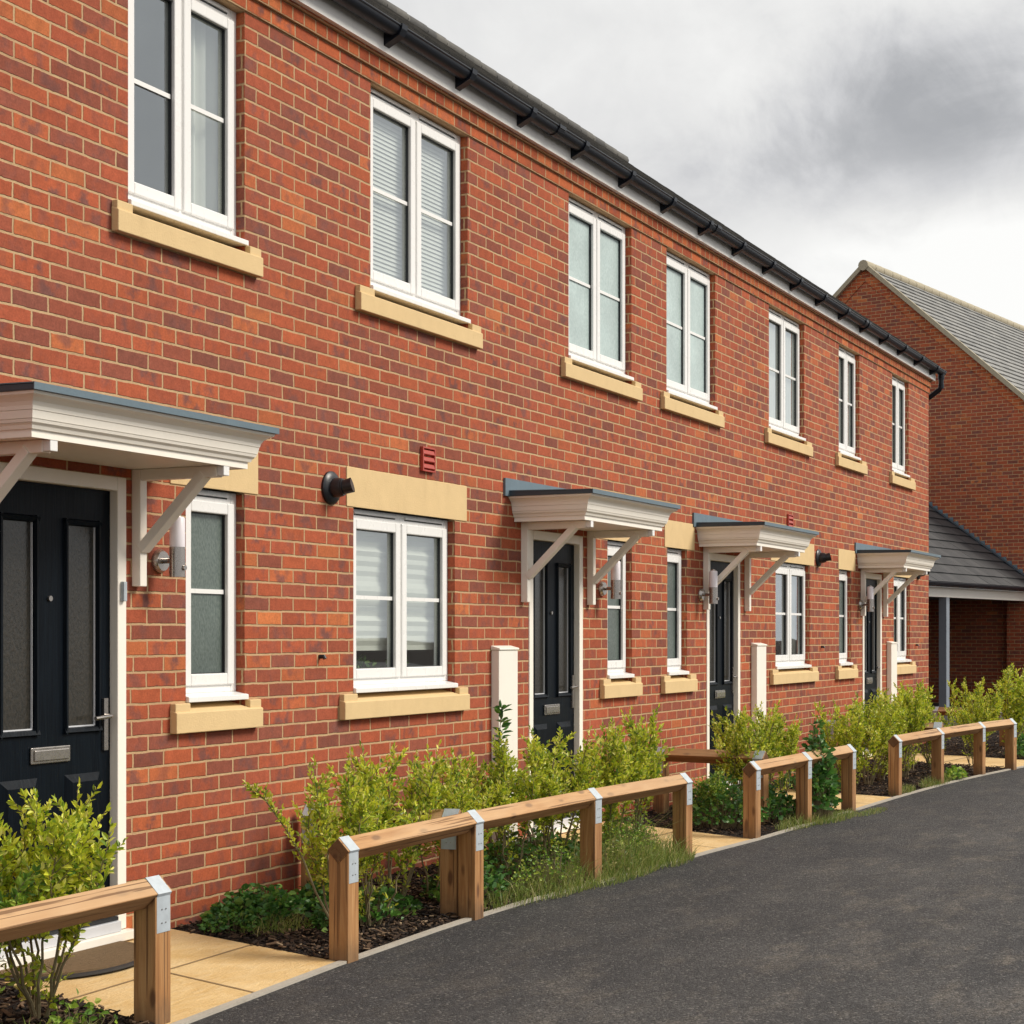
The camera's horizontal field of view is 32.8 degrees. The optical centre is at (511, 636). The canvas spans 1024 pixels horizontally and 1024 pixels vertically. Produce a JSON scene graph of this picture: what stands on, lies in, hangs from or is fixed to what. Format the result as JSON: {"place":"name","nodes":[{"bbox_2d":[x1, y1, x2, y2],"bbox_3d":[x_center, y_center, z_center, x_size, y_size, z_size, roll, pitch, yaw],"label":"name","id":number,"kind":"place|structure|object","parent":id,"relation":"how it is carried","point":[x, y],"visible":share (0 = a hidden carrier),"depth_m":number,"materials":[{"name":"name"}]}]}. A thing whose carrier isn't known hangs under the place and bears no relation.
{"place":"outdoors","nodes":[
{"label":"outdoors","id":0,"kind":"place"},
{"bbox_2d":[0,985,131,1023],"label":"planting bed","id":1,"kind":"object","parent":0,"point":[20,1010],"visible":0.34,"depth_m":6.56,"materials":[{"name":"brown soil"}]},
{"bbox_2d":[0,847,51,992],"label":"shrub","id":2,"kind":"object","parent":1,"relation":"on","point":[19,892],"visible":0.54,"depth_m":6.19,"materials":[{"name":"green plant"}]},
{"bbox_2d":[0,777,127,1023],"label":"shrub","id":3,"kind":"object","parent":1,"relation":"on","point":[72,858],"visible":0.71,"depth_m":6.38,"materials":[{"name":"green plant"}]},
{"bbox_2d":[46,988,117,1023],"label":"ground cover plant","id":4,"kind":"object","parent":1,"relation":"on","point":[74,1004],"visible":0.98,"depth_m":6.26,"materials":[{"name":"green plant"}]},
{"bbox_2d":[0,875,171,1023],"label":"rail fence","id":5,"kind":"object","parent":1,"relation":"on","point":[147,901],"visible":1,"depth_m":6.37,"materials":[{"name":"wood"}]},
{"bbox_2d":[16,910,312,1023],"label":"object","id":6,"kind":"structure","parent":1,"relation":"on","point":[284,923],"depth_m":8.29,"materials":[{"name":"green plant"}]},
{"bbox_2d":[3,929,335,1023],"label":"path","id":7,"kind":"structure","parent":0,"point":[254,968],"depth_m":7.25,"materials":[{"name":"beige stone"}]},
{"bbox_2d":[0,941,133,981],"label":"door mat","id":8,"kind":"object","parent":7,"relation":"on","point":[114,956],"depth_m":7.34,"materials":[{"name":"black rubber"}]},
{"bbox_2d":[171,840,602,959],"bbox_3d":[-0.270,1.414,9.741,1.152,0.073,4.180,0,0,26],"label":"planting bed","id":9,"kind":"object","parent":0,"point":[286,948],"visible":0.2,"depth_m":8.32,"materials":[{"name":"brown soil"}]},
{"bbox_2d":[197,908,266,933],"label":"ground cover plant","id":10,"kind":"object","parent":9,"relation":"on","point":[211,925],"visible":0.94,"depth_m":8.22,"materials":[{"name":"green plant"}]},
{"bbox_2d":[199,883,308,928],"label":"ground cover plant","id":11,"kind":"object","parent":9,"relation":"on","point":[250,901],"visible":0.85,"depth_m":8.46,"materials":[{"name":"green plant"}]},
{"bbox_2d":[242,755,383,919],"bbox_3d":[-0.906,0.989,7.984,0.427,0.895,0.872,0,0,26],"label":"shrub","id":12,"kind":"object","parent":9,"relation":"on","point":[328,827],"visible":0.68,"depth_m":8.08,"materials":[{"name":"green plant"}]},
{"bbox_2d":[288,878,362,914],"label":"ground cover plant","id":13,"kind":"object","parent":9,"relation":"on","point":[306,893],"visible":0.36,"depth_m":8.84,"materials":[{"name":"green plant"}]},
{"bbox_2d":[304,885,423,931],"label":"ground cover plant","id":14,"kind":"object","parent":9,"relation":"on","point":[320,914],"visible":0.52,"depth_m":8.62,"materials":[{"name":"green plant"}]},
{"bbox_2d":[331,764,426,928],"bbox_3d":[-0.668,1.023,8.465,0.450,0.820,0.461,0,0,12],"label":"shrub","id":15,"kind":"object","parent":9,"relation":"on","point":[366,886],"visible":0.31,"depth_m":8.47,"materials":[{"name":"green plant"}]},
{"bbox_2d":[301,804,461,917],"bbox_3d":[-0.681,1.189,9.074,0.886,0.600,0.116,0,0,19],"label":"side rail","id":16,"kind":"object","parent":9,"relation":"on","point":[448,874],"visible":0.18,"depth_m":8.91,"materials":[{"name":"wood"}]},
{"bbox_2d":[345,739,444,911],"bbox_3d":[-0.616,0.976,8.958,0.518,0.905,0.442,0,0,-10],"label":"shrub","id":17,"kind":"object","parent":9,"relation":"on","point":[429,793],"visible":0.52,"depth_m":8.94,"materials":[{"name":"green plant"}]},
{"bbox_2d":[398,749,475,901],"bbox_3d":[-0.340,1.020,9.236,0.384,0.822,0.545,0,0,34],"label":"shrub","id":18,"kind":"object","parent":9,"relation":"on","point":[460,799],"visible":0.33,"depth_m":9.21,"materials":[{"name":"green plant"}]},
{"bbox_2d":[406,747,497,862],"bbox_3d":[-0.297,1.024,9.742,0.576,0.807,0.413,0,0,25],"label":"shrub","id":19,"kind":"object","parent":9,"relation":"on","point":[475,801],"visible":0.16,"depth_m":9.75,"materials":[{"name":"green plant"}]},
{"bbox_2d":[419,861,510,901],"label":"ground cover plant","id":20,"kind":"object","parent":9,"relation":"on","point":[490,881],"visible":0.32,"depth_m":9.37,"materials":[{"name":"green plant"}]},
{"bbox_2d":[491,700,512,866],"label":"tall weed","id":21,"kind":"object","parent":9,"relation":"on","point":[506,723],"visible":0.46,"depth_m":10.49,"materials":[{"name":"green plant"}]},
{"bbox_2d":[462,729,551,879],"bbox_3d":[-0.079,0.984,10.038,0.485,0.893,0.473,0,0,41],"label":"shrub","id":22,"kind":"object","parent":9,"relation":"on","point":[502,778],"visible":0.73,"depth_m":10.04,"materials":[{"name":"green plant"}]},
{"bbox_2d":[328,773,692,963],"bbox_3d":[0.154,1.192,9.512,0.178,0.606,4.132,0,0,27],"label":"rail fence","id":23,"kind":"object","parent":9,"relation":"on","point":[346,853],"visible":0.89,"depth_m":8.84,"materials":[{"name":"wood"}]},
{"bbox_2d":[0,731,1021,1023],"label":"bark chips","id":24,"kind":"object","parent":9,"relation":"on","point":[368,945],"visible":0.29,"depth_m":8.39,"materials":[{"name":"brown wood"}]},
{"bbox_2d":[484,827,579,881],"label":"ground cover plant","id":25,"kind":"object","parent":9,"relation":"on","point":[491,858],"visible":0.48,"depth_m":10.21,"materials":[{"name":"green plant"}]},
{"bbox_2d":[509,737,570,871],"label":"shrub","id":26,"kind":"object","parent":9,"relation":"on","point":[552,786],"visible":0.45,"depth_m":10.21,"materials":[{"name":"green plant"}]},
{"bbox_2d":[507,839,580,892],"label":"feathery weed","id":27,"kind":"object","parent":9,"relation":"on","point":[545,868],"visible":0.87,"depth_m":9.85,"materials":[{"name":"green plant"}]},
{"bbox_2d":[520,724,605,858],"bbox_3d":[0.285,0.983,10.755,0.570,0.888,0.486,0,0,19],"label":"shrub","id":28,"kind":"object","parent":9,"relation":"on","point":[578,781],"visible":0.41,"depth_m":10.72,"materials":[{"name":"green plant"}]},
{"bbox_2d":[484,802,705,910],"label":"grass","id":29,"kind":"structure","parent":9,"relation":"on","point":[653,862],"depth_m":10.31,"materials":[{"name":"green plant"}]},
{"bbox_2d":[556,813,651,856],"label":"ground cover plant","id":30,"kind":"object","parent":9,"relation":"on","point":[604,824],"visible":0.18,"depth_m":10.97,"materials":[{"name":"green plant"}]},
{"bbox_2d":[567,718,647,847],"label":"shrub","id":31,"kind":"object","parent":9,"relation":"on","point":[624,769],"visible":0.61,"depth_m":10.96,"materials":[{"name":"green plant"}]},
{"bbox_2d":[602,839,644,873],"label":"feathery weed","id":32,"kind":"object","parent":9,"relation":"on","point":[613,858],"visible":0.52,"depth_m":10.48,"materials":[{"name":"green plant"}]},
{"bbox_2d":[588,703,673,850],"bbox_3d":[0.791,0.935,11.294,0.473,1.002,0.485,0,0,37],"label":"shrub","id":33,"kind":"object","parent":9,"relation":"on","point":[647,757],"visible":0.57,"depth_m":11.26,"materials":[{"name":"green plant"}]},
{"bbox_2d":[602,802,661,857],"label":"feathery weed","id":34,"kind":"object","parent":9,"relation":"on","point":[636,832],"visible":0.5,"depth_m":10.95,"materials":[{"name":"green plant"}]},
{"bbox_2d":[317,0,680,882],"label":"terraced house","id":35,"kind":"structure","parent":0,"point":[491,518],"depth_m":11.03,"materials":[{"name":"red brick"}]},
{"bbox_2d":[353,508,457,692],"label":"window","id":36,"kind":"structure","parent":35,"relation":"in","point":[400,561],"depth_m":10.33,"materials":[{"name":"white plastic"}]},
{"bbox_2d":[371,88,470,324],"bbox_3d":[-0.594,-2.573,10.491,0.146,1.194,1.300,0,0,26],"label":"window","id":37,"kind":"structure","parent":35,"relation":"in","point":[415,160],"depth_m":10.48,"materials":[{"name":"white plastic"}]},
{"bbox_2d":[527,530,582,838],"bbox_3d":[0.299,0.329,12.219,0.135,2.105,0.941,0,0,26],"label":"front door","id":38,"kind":"structure","parent":35,"relation":"in","point":[556,592],"depth_m":12.30,"materials":[{"name":"black wood"}]},
{"bbox_2d":[569,197,633,381],"bbox_3d":[0.622,-2.575,12.966,0.138,1.190,1.200,0,0,26],"label":"window","id":39,"kind":"structure","parent":35,"relation":"in","point":[596,242],"depth_m":12.96,"materials":[{"name":"white plastic"}]},
{"bbox_2d":[607,541,634,678],"bbox_3d":[0.781,-0.203,13.290,0.138,1.046,0.499,0,0,26],"label":"window","id":40,"kind":"structure","parent":35,"relation":"in","point":[616,608],"depth_m":13.36,"materials":[{"name":"white plastic"}]},
{"bbox_2d":[190,767,1023,1023],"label":"road","id":41,"kind":"structure","parent":0,"point":[908,909],"depth_m":8.10,"materials":[{"name":"grey asphalt"}]},
{"bbox_2d":[171,766,1023,1023],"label":"kerb edging","id":42,"kind":"object","parent":41,"relation":"on","point":[240,1000],"visible":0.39,"depth_m":8.14,"materials":[{"name":"concrete"}]},
{"bbox_2d":[773,806,887,831],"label":"grass","id":43,"kind":"structure","parent":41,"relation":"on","point":[821,820],"depth_m":13.38,"materials":[{"name":"green plant"}]},
{"bbox_2d":[555,822,749,853],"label":"path","id":44,"kind":"structure","parent":0,"point":[704,841],"depth_m":12.18,"materials":[{"name":"beige stone"}]},
{"bbox_2d":[387,0,1023,325],"label":"sky","id":45,"kind":"structure","parent":0,"point":[830,136],"materials":[{"name":"grey"}]},
{"bbox_2d":[465,52,946,764],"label":"terraced house","id":46,"kind":"structure","parent":0,"point":[877,394],"depth_m":20.01,"materials":[{"name":"red brick"}]},
{"bbox_2d":[839,570,852,665],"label":"window","id":47,"kind":"structure","parent":46,"relation":"in","point":[842,574],"depth_m":19.19,"materials":[{"name":"white plastic"}]},
{"bbox_2d":[839,347,860,460],"bbox_3d":[3.683,-2.575,19.219,0.138,1.190,0.869,0,0,26],"label":"window","id":48,"kind":"structure","parent":46,"relation":"in","point":[846,359],"depth_m":19.24,"materials":[{"name":"white plastic"}]},
{"bbox_2d":[862,573,881,757],"bbox_3d":[4.150,0.329,20.084,0.135,2.105,0.895,0,0,26],"label":"front door","id":49,"kind":"structure","parent":46,"relation":"in","point":[872,622],"depth_m":20.23,"materials":[{"name":"black wood"}]},
{"bbox_2d":[892,376,909,477],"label":"window","id":50,"kind":"structure","parent":46,"relation":"in","point":[898,387],"depth_m":21.37,"materials":[{"name":"white plastic"}]},
{"bbox_2d":[894,577,911,662],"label":"window","id":51,"kind":"structure","parent":46,"relation":"in","point":[900,601],"depth_m":21.52,"materials":[{"name":"white plastic"}]},
{"bbox_2d":[617,801,838,837],"bbox_3d":[1.703,1.415,13.590,1.311,0.068,2.350,0,0,26],"label":"planting bed","id":52,"kind":"object","parent":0,"point":[773,829],"visible":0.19,"depth_m":13.00,"materials":[{"name":"brown soil"}]},
{"bbox_2d":[692,767,727,828],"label":"shrub","id":53,"kind":"object","parent":52,"relation":"on","point":[715,787],"visible":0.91,"depth_m":12.82,"materials":[{"name":"green plant"}]},
{"bbox_2d":[653,747,768,824],"bbox_3d":[1.540,1.180,13.531,0.956,0.606,0.116,0,0,33],"label":"side rail","id":54,"kind":"object","parent":52,"relation":"on","point":[661,803],"visible":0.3,"depth_m":13.55,"materials":[{"name":"wood"}]},
{"bbox_2d":[692,770,763,829],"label":"ground cover plant","id":55,"kind":"object","parent":52,"relation":"on","point":[732,804],"visible":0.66,"depth_m":12.79,"materials":[{"name":"green plant"}]},
{"bbox_2d":[708,705,775,817],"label":"shrub","id":56,"kind":"object","parent":52,"relation":"on","point":[736,748],"visible":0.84,"depth_m":13.38,"materials":[{"name":"green plant"}]},
{"bbox_2d":[708,704,778,787],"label":"shrub","id":57,"kind":"object","parent":52,"relation":"on","point":[771,736],"visible":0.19,"depth_m":13.79,"materials":[{"name":"green plant"}]},
{"bbox_2d":[732,700,789,788],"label":"shrub","id":58,"kind":"object","parent":52,"relation":"on","point":[779,726],"visible":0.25,"depth_m":14.06,"materials":[{"name":"green plant"}]},
{"bbox_2d":[737,784,795,823],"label":"ground cover plant","id":59,"kind":"object","parent":52,"relation":"on","point":[780,806],"visible":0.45,"depth_m":13.39,"materials":[{"name":"green plant"}]},
{"bbox_2d":[755,713,802,799],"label":"shrub","id":60,"kind":"object","parent":52,"relation":"on","point":[789,740],"visible":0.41,"depth_m":14.38,"materials":[{"name":"green plant"}]},
{"bbox_2d":[793,718,842,819],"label":"climbing weed","id":61,"kind":"object","parent":52,"relation":"on","point":[825,789],"visible":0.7,"depth_m":13.55,"materials":[{"name":"green plant"}]},
{"bbox_2d":[776,788,890,809],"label":"path","id":62,"kind":"structure","parent":0,"point":[862,800],"depth_m":15.29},
{"bbox_2d":[772,759,1004,796],"bbox_3d":[3.829,1.414,17.510,1.683,0.072,4.020,0,0,26],"label":"planting bed","id":63,"kind":"object","parent":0,"point":[911,778],"visible":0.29,"depth_m":17.31,"materials":[{"name":"brown soil"}]},
{"bbox_2d":[774,770,840,790],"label":"ground cover plant","id":64,"kind":"object","parent":63,"relation":"on","point":[793,781],"visible":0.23,"depth_m":15.80,"materials":[{"name":"green plant"}]},
{"bbox_2d":[811,699,884,788],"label":"shrub","id":65,"kind":"object","parent":63,"relation":"on","point":[841,730],"visible":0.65,"depth_m":15.87,"materials":[{"name":"green plant"}]},
{"bbox_2d":[849,691,899,784],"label":"shrub","id":66,"kind":"object","parent":63,"relation":"on","point":[879,718],"visible":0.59,"depth_m":16.50,"materials":[{"name":"green plant"}]},
{"bbox_2d":[826,720,943,768],"bbox_3d":[3.849,1.181,17.962,1.201,0.609,0.116,0,0,23],"label":"side rail","id":67,"kind":"object","parent":63,"relation":"on","point":[933,725],"visible":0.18,"depth_m":17.75,"materials":[{"name":"wood"}]},
{"bbox_2d":[868,690,913,780],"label":"shrub","id":68,"kind":"object","parent":63,"relation":"on","point":[901,715],"visible":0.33,"depth_m":17.05,"materials":[{"name":"green plant"}]},
{"bbox_2d":[874,679,934,776],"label":"shrub","id":69,"kind":"object","parent":63,"relation":"on","point":[915,711],"visible":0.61,"depth_m":17.55,"materials":[{"name":"green plant"}]},
{"bbox_2d":[876,682,933,770],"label":"shrub","id":70,"kind":"object","parent":63,"relation":"on","point":[925,701],"visible":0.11,"depth_m":18.25,"materials":[{"name":"green plant"}]},
{"bbox_2d":[888,774,952,795],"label":"grass","id":71,"kind":"structure","parent":63,"relation":"on","point":[928,782],"depth_m":16.58,"materials":[{"name":"green plant"}]},
{"bbox_2d":[905,682,956,766],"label":"shrub","id":72,"kind":"object","parent":63,"relation":"on","point":[928,755],"visible":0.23,"depth_m":18.65,"materials":[{"name":"green plant"}]},
{"bbox_2d":[888,718,1016,795],"bbox_3d":[4.401,1.192,17.242,0.176,0.607,3.796,0,0,32],"label":"rail fence","id":73,"kind":"object","parent":63,"relation":"on","point":[937,736],"visible":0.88,"depth_m":16.86,"materials":[{"name":"wood"}]},
{"bbox_2d":[944,765,967,780],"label":"ground cover plant","id":74,"kind":"object","parent":63,"relation":"on","point":[954,772],"visible":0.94,"depth_m":17.34,"materials":[{"name":"green plant"}]},
{"bbox_2d":[952,690,992,767],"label":"shrub","id":75,"kind":"object","parent":63,"relation":"on","point":[963,719],"visible":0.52,"depth_m":18.71,"materials":[{"name":"green plant"}]},
{"bbox_2d":[865,753,1023,767],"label":"path","id":76,"kind":"structure","parent":0,"point":[991,762],"depth_m":19.75,"materials":[{"name":"beige stone"}]},
{"bbox_2d":[929,703,992,725],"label":"driveway","id":77,"kind":"structure","parent":0,"point":[937,705],"depth_m":35.05,"materials":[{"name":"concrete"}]},
{"bbox_2d":[929,502,1023,706],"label":"carport","id":78,"kind":"object","parent":77,"relation":"on","point":[967,563],"visible":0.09,"depth_m":34.20,"materials":[{"name":"tile"}]},
{"bbox_2d":[907,730,1023,759],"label":"planting bed","id":79,"kind":"object","parent":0,"point":[994,738],"visible":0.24,"depth_m":21.95,"materials":[{"name":"brown soil"}]},
{"bbox_2d":[931,707,1004,746],"bbox_3d":[5.891,1.192,22.362,1.012,0.551,0.116,0,0,36],"label":"side rail","id":80,"kind":"object","parent":79,"relation":"on","point":[942,710],"visible":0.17,"depth_m":22.47,"materials":[{"name":"wood"}]},
{"bbox_2d":[947,677,1005,754],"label":"shrub","id":81,"kind":"object","parent":79,"relation":"on","point":[996,707],"visible":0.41,"depth_m":20.50,"materials":[{"name":"green plant"}]},
{"bbox_2d":[997,663,1023,742],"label":"shrub","id":82,"kind":"object","parent":79,"relation":"on","point":[1013,707],"visible":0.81,"depth_m":21.25,"materials":[{"name":"green plant"}]},
{"bbox_2d":[1004,733,1023,757],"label":"ground cover plant","id":83,"kind":"object","parent":79,"relation":"on","point":[1020,746],"visible":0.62,"depth_m":20.38,"materials":[{"name":"green plant"}]},
{"bbox_2d":[1004,669,1023,734],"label":"shrub","id":84,"kind":"object","parent":79,"relation":"on","point":[1019,690],"visible":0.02,"depth_m":22.14,"materials":[{"name":"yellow plant"}]},
{"label":"ground","id":85,"kind":"structure","parent":0,"visible":0},
{"bbox_2d":[0,0,342,985],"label":"terraced house","id":86,"kind":"structure","parent":85,"relation":"on","point":[158,420],"depth_m":8.17,"materials":[{"name":"red brick"}]},
{"bbox_2d":[0,462,133,969],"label":"front door","id":87,"kind":"structure","parent":86,"relation":"in","point":[63,532],"depth_m":7.63,"materials":[{"name":"black wood"}]},
{"bbox_2d":[128,0,248,246],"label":"window","id":88,"kind":"structure","parent":86,"relation":"in","point":[182,53],"depth_m":8.73,"materials":[{"name":"white plastic"}]},
{"bbox_2d":[186,489,248,702],"bbox_3d":[-1.507,-0.203,8.617,0.138,1.046,0.502,0,0,26],"label":"window","id":89,"kind":"structure","parent":86,"relation":"in","point":[211,515],"depth_m":8.66,"materials":[{"name":"white plastic"}]},
{"bbox_2d":[376,0,839,810],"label":"terraced house","id":90,"kind":"structure","parent":85,"relation":"on","point":[736,326],"depth_m":15.48,"materials":[{"name":"red brick"}]},
{"bbox_2d":[667,548,688,674],"bbox_3d":[1.324,-0.203,14.400,0.138,1.046,0.472,0,0,26],"label":"window","id":91,"kind":"structure","parent":90,"relation":"in","point":[673,555],"depth_m":14.48,"materials":[{"name":"white plastic"}]},
{"bbox_2d":[667,252,717,410],"bbox_3d":[1.476,-2.575,14.711,0.138,1.190,1.198,0,0,26],"label":"window","id":92,"kind":"structure","parent":90,"relation":"in","point":[688,287],"depth_m":14.72,"materials":[{"name":"white plastic"}]},
{"bbox_2d":[706,553,739,788],"bbox_3d":[1.864,0.329,15.415,0.135,2.105,0.931,0,0,26],"label":"front door","id":93,"kind":"structure","parent":90,"relation":"in","point":[723,618],"depth_m":15.49,"materials":[{"name":"black wood"}]},
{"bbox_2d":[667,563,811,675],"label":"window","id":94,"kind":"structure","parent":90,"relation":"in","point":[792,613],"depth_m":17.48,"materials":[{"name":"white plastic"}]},
{"bbox_2d":[769,308,805,441],"bbox_3d":[2.762,-2.573,17.338,0.138,1.394,1.811,0,0,26],"label":"window","id":95,"kind":"structure","parent":90,"relation":"in","point":[783,332],"depth_m":17.14,"materials":[{"name":"white plastic"}]},
{"bbox_2d":[742,744,856,838],"bbox_3d":[2.237,1.191,13.326,0.118,0.606,2.326,0,0,29],"label":"rail fence","id":96,"kind":"object","parent":85,"relation":"on","point":[802,763],"visible":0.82,"depth_m":13.27,"materials":[{"name":"wood"}]},
{"bbox_2d":[832,260,1023,703],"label":"gable house","id":97,"kind":"structure","parent":85,"relation":"on","point":[976,444],"depth_m":36.56,"materials":[{"name":"red brick"}]}
]}

